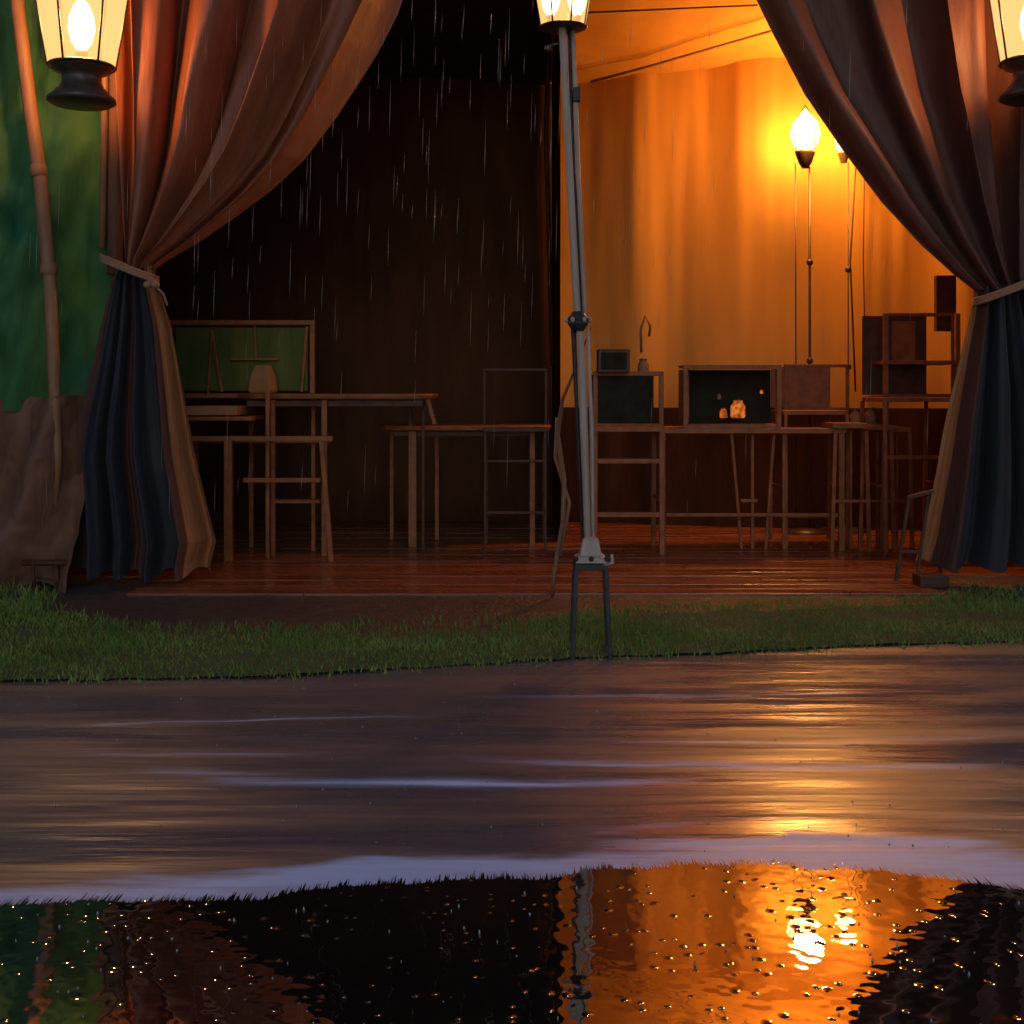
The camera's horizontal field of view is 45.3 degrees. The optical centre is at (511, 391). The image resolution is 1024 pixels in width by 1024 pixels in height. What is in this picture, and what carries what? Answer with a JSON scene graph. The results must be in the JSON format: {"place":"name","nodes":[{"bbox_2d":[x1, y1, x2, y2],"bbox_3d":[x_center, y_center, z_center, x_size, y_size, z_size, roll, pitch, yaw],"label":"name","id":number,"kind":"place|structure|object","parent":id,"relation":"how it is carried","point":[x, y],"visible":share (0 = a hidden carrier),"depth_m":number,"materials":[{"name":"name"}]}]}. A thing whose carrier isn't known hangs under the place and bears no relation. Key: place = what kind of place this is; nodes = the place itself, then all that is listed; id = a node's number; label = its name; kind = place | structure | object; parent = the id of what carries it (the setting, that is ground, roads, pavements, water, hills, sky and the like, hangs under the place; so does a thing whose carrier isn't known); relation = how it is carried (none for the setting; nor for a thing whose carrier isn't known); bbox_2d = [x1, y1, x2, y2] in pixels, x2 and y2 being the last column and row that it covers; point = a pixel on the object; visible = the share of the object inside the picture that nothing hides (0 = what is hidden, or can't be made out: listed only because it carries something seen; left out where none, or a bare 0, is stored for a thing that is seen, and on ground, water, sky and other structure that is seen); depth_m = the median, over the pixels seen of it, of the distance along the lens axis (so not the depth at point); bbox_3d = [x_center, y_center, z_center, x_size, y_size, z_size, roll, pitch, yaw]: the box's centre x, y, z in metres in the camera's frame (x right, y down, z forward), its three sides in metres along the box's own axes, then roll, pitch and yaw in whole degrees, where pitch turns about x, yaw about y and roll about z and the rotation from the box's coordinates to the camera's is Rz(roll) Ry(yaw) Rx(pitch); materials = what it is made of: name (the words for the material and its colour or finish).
{"place":"outdoors","nodes":[
{"label":"outdoors","id":0,"kind":"place"},
{"bbox_2d":[22,0,967,510],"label":"raindrops","id":1,"kind":"object","parent":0,"point":[434,210],"visible":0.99,"depth_m":4.08,"materials":[{"name":"clear liquid"}]},
{"bbox_2d":[0,641,1023,904],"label":"wet pavement","id":2,"kind":"structure","parent":0,"point":[722,771],"depth_m":3.07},
{"bbox_2d":[0,857,1023,1023],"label":"puddle","id":3,"kind":"object","parent":2,"relation":"on","point":[566,942],"visible":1,"depth_m":2.06,"materials":[{"name":"black liquid"}]},
{"bbox_2d":[15,682,1019,1023],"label":"rain splashes","id":4,"kind":"object","parent":2,"relation":"on","point":[525,892],"visible":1,"depth_m":2.22,"materials":[{"name":"clear liquid"}]},
{"bbox_2d":[0,577,1023,637],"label":"soil","id":5,"kind":"structure","parent":0,"point":[111,597],"depth_m":5.38,"materials":[{"name":"brown soil"}]},
{"bbox_2d":[0,578,1023,687],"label":"turf","id":6,"kind":"structure","parent":5,"relation":"on","point":[303,666],"depth_m":4.56,"materials":[{"name":"green plant"}]},
{"bbox_2d":[536,0,613,659],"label":"lamp post","id":7,"kind":"object","parent":6,"relation":"on","point":[565,20],"visible":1,"depth_m":4.41,"materials":[{"name":"metal"}]},
{"bbox_2d":[551,326,591,597],"bbox_3d":[0.233,0.348,5.052,0.085,1.180,1.110,0,0,-2],"label":"guy rope","id":8,"kind":"object","parent":7,"relation":"attached to","point":[560,466],"visible":0.94,"depth_m":5.42,"materials":[{"name":"fabric"}]},
{"bbox_2d":[67,519,1023,595],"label":"wooden deck","id":9,"kind":"structure","parent":5,"relation":"on","point":[371,558],"depth_m":6.58,"materials":[{"name":"brown wood"}]},
{"bbox_2d":[169,320,333,561],"bbox_3d":[-1.499,0.255,6.956,1.046,1.351,0.516,0,0,0],"label":"canvas back chair","id":10,"kind":"object","parent":9,"relation":"on","point":[210,359],"visible":0.83,"depth_m":7.19,"materials":[{"name":"brown wood"}]},
{"bbox_2d":[237,394,437,555],"bbox_3d":[-1.008,0.470,7.175,1.154,0.919,0.550,0,0,0],"label":"wooden table","id":11,"kind":"object","parent":9,"relation":"on","point":[324,405],"visible":0.96,"depth_m":6.96,"materials":[{"name":"brown wood"}]},
{"bbox_2d":[248,365,277,393],"bbox_3d":[-1.439,-0.072,7.100,0.134,0.165,0.134,0,0,11],"label":"storage basket","id":12,"kind":"object","parent":11,"relation":"on","point":[263,380],"visible":0.96,"depth_m":7.05,"materials":[{"name":"brown wicker"}]},
{"bbox_2d":[379,424,550,546],"bbox_3d":[-0.285,0.566,7.550,1.051,0.728,0.500,0,0,0],"label":"wooden table","id":13,"kind":"object","parent":9,"relation":"on","point":[412,488],"visible":0.83,"depth_m":7.34,"materials":[{"name":"brown wood"}]},
{"bbox_2d":[0,0,973,592],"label":"canvas tent","id":14,"kind":"object","parent":9,"relation":"on","point":[396,324],"visible":0.59,"depth_m":8.74,"materials":[{"name":"fabric"}]},
{"bbox_2d":[74,0,401,583],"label":"tent curtain","id":15,"kind":"object","parent":14,"relation":"hanging from","point":[132,423],"visible":0.97,"depth_m":6.01,"materials":[{"name":"fabric"}]},
{"bbox_2d":[35,0,128,110],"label":"hanging lantern","id":16,"kind":"object","parent":15,"relation":"attached to","point":[81,41],"visible":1,"depth_m":5.52,"materials":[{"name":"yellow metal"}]},
{"bbox_2d":[756,0,1023,572],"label":"tent curtain","id":17,"kind":"object","parent":14,"relation":"hanging from","point":[943,179],"visible":0.98,"depth_m":5.97,"materials":[{"name":"fabric"}]},
{"bbox_2d":[989,0,1023,106],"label":"hanging lantern","id":18,"kind":"object","parent":17,"relation":"attached to","point":[1008,20],"visible":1,"depth_m":5.56,"materials":[{"name":"yellow metal"}]},
{"bbox_2d":[483,368,546,550],"bbox_3d":[0.020,0.392,7.410,0.396,1.076,0.456,0,0,0],"label":"wooden chair","id":19,"kind":"object","parent":9,"relation":"on","point":[543,430],"visible":0.94,"depth_m":7.21,"materials":[{"name":"brown wood"}]},
{"bbox_2d":[588,371,663,554],"bbox_3d":[0.685,0.403,7.200,0.452,1.054,0.448,0,0,0],"label":"wooden chair","id":20,"kind":"object","parent":9,"relation":"on","point":[623,402],"visible":0.77,"depth_m":7.37,"materials":[{"name":"brown wood"}]},
{"bbox_2d":[597,349,629,372],"bbox_3d":[0.605,-0.184,7.345,0.190,0.140,0.130,0,0,0],"label":"wooden box","id":21,"kind":"object","parent":20,"relation":"on","point":[613,360],"visible":1,"depth_m":7.28,"materials":[{"name":"brown wood"}]},
{"bbox_2d":[638,358,648,371],"bbox_3d":[0.791,-0.156,7.400,0.070,0.091,0.069,0,0,0],"label":"bottle","id":22,"kind":"object","parent":20,"relation":"on","point":[643,365],"visible":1,"depth_m":7.38,"materials":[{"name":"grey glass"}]},
{"bbox_2d":[655,426,845,550],"bbox_3d":[1.288,0.572,7.400,1.533,0.718,0.500,0,0,0],"label":"wooden desk","id":23,"kind":"object","parent":9,"relation":"on","point":[783,431],"visible":0.81,"depth_m":7.18,"materials":[{"name":"brown wood"}]},
{"bbox_2d":[679,365,780,427],"bbox_3d":[1.307,0.034,7.314,0.607,0.387,0.253,0,0,0],"label":"display box","id":24,"kind":"object","parent":23,"relation":"on","point":[700,405],"visible":0.97,"depth_m":7.43,"materials":[{"name":"brown wood"}]},
{"bbox_2d":[720,407,727,417],"bbox_3d":[1.253,0.123,7.270,0.048,0.062,0.047,0,0,0],"label":"glass jar","id":25,"kind":"object","parent":24,"relation":"in","point":[723,412],"visible":1,"depth_m":7.25,"materials":[{"name":"orange glass"}]},
{"bbox_2d":[730,398,745,417],"bbox_3d":[1.343,0.097,7.300,0.090,0.117,0.089,0,0,0],"label":"glass jar","id":26,"kind":"object","parent":24,"relation":"in","point":[737,408],"visible":1,"depth_m":7.27,"materials":[{"name":"orange glass"}]},
{"bbox_2d":[781,105,826,534],"bbox_3d":[1.939,-0.484,8.120,0.320,2.828,0.320,0,0,0],"label":"floor lamp","id":27,"kind":"object","parent":9,"relation":"on","point":[805,132],"visible":1,"depth_m":8.11,"materials":[{"name":"brown metal"}]},
{"bbox_2d":[769,364,848,546],"bbox_3d":[1.877,0.378,7.560,0.501,1.105,0.460,0,0,0],"label":"wooden chair","id":28,"kind":"object","parent":9,"relation":"on","point":[805,389],"visible":0.85,"depth_m":7.75,"materials":[{"name":"brown wood"}]},
{"bbox_2d":[819,140,866,533],"bbox_3d":[2.216,-0.426,8.200,0.320,2.712,0.320,0,0,0],"label":"floor lamp","id":29,"kind":"object","parent":9,"relation":"on","point":[843,157],"visible":0.39,"depth_m":8.19,"materials":[{"name":"brown metal"}]},
{"bbox_2d":[821,422,871,551],"bbox_3d":[1.998,0.556,7.240,0.302,0.749,0.280,0,0,0],"label":"wooden stool","id":30,"kind":"object","parent":9,"relation":"on","point":[834,500],"visible":1,"depth_m":7.12,"materials":[{"name":"brown wood"}]},
{"bbox_2d":[849,424,896,550],"bbox_3d":[2.171,0.562,7.300,0.289,0.736,0.280,0,0,0],"label":"wooden stool","id":31,"kind":"object","parent":9,"relation":"on","point":[877,500],"visible":0.85,"depth_m":7.18,"materials":[{"name":"brown wood"}]},
{"bbox_2d":[850,409,861,422],"bbox_3d":[2.070,0.151,7.400,0.070,0.091,0.069,0,0,0],"label":"bottle","id":32,"kind":"object","parent":31,"relation":"on","point":[855,415],"visible":0.73,"depth_m":7.38,"materials":[{"name":"brown"}]},
{"bbox_2d":[868,426,914,548],"bbox_3d":[2.307,0.569,7.360,0.279,0.723,0.280,0,0,0],"label":"wooden stool","id":33,"kind":"object","parent":9,"relation":"on","point":[897,429],"visible":0.72,"depth_m":7.24,"materials":[{"name":"brown wood"}]},
{"bbox_2d":[864,407,877,423],"bbox_3d":[2.179,0.146,7.450,0.080,0.104,0.079,0,0,0],"label":"bottle","id":34,"kind":"object","parent":33,"relation":"on","point":[871,415],"visible":0.81,"depth_m":7.42,"materials":[{"name":"brown"}]},
{"bbox_2d":[859,313,954,554],"bbox_3d":[2.401,0.226,7.235,0.572,1.409,0.512,0,0,0],"label":"wooden chair","id":35,"kind":"object","parent":9,"relation":"on","point":[907,380],"visible":0.56,"depth_m":7.45,"materials":[{"name":"brown wood"}]},
{"bbox_2d":[868,275,959,548],"bbox_3d":[2.448,0.110,7.400,0.515,1.640,0.300,0,0,0],"label":"shelf rack","id":36,"kind":"object","parent":9,"relation":"on","point":[903,342],"visible":0.63,"depth_m":7.44,"materials":[{"name":"brown wood"}]},
{"bbox_2d":[894,489,941,581],"bbox_3d":[2.032,0.696,6.011,0.367,0.446,0.128,0,0,-37],"label":"folding stool","id":37,"kind":"object","parent":9,"relation":"on","point":[904,526],"visible":0.77,"depth_m":5.95,"materials":[{"name":"brown wood"}]},
{"bbox_2d":[912,572,948,587],"bbox_3d":[2.012,0.905,5.900,0.140,0.060,0.120,0,0,0],"label":"wooden block","id":38,"kind":"object","parent":9,"relation":"on","point":[932,579],"depth_m":5.84,"materials":[{"name":"brown wood"}]},
{"bbox_2d":[639,316,651,352],"bbox_3d":[0.805,-0.350,7.400,0.075,0.228,0.015,0,0,0],"label":"hook stand","id":39,"kind":"object","parent":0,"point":[640,334],"visible":1,"depth_m":7.39,"materials":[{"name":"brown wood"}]}
]}

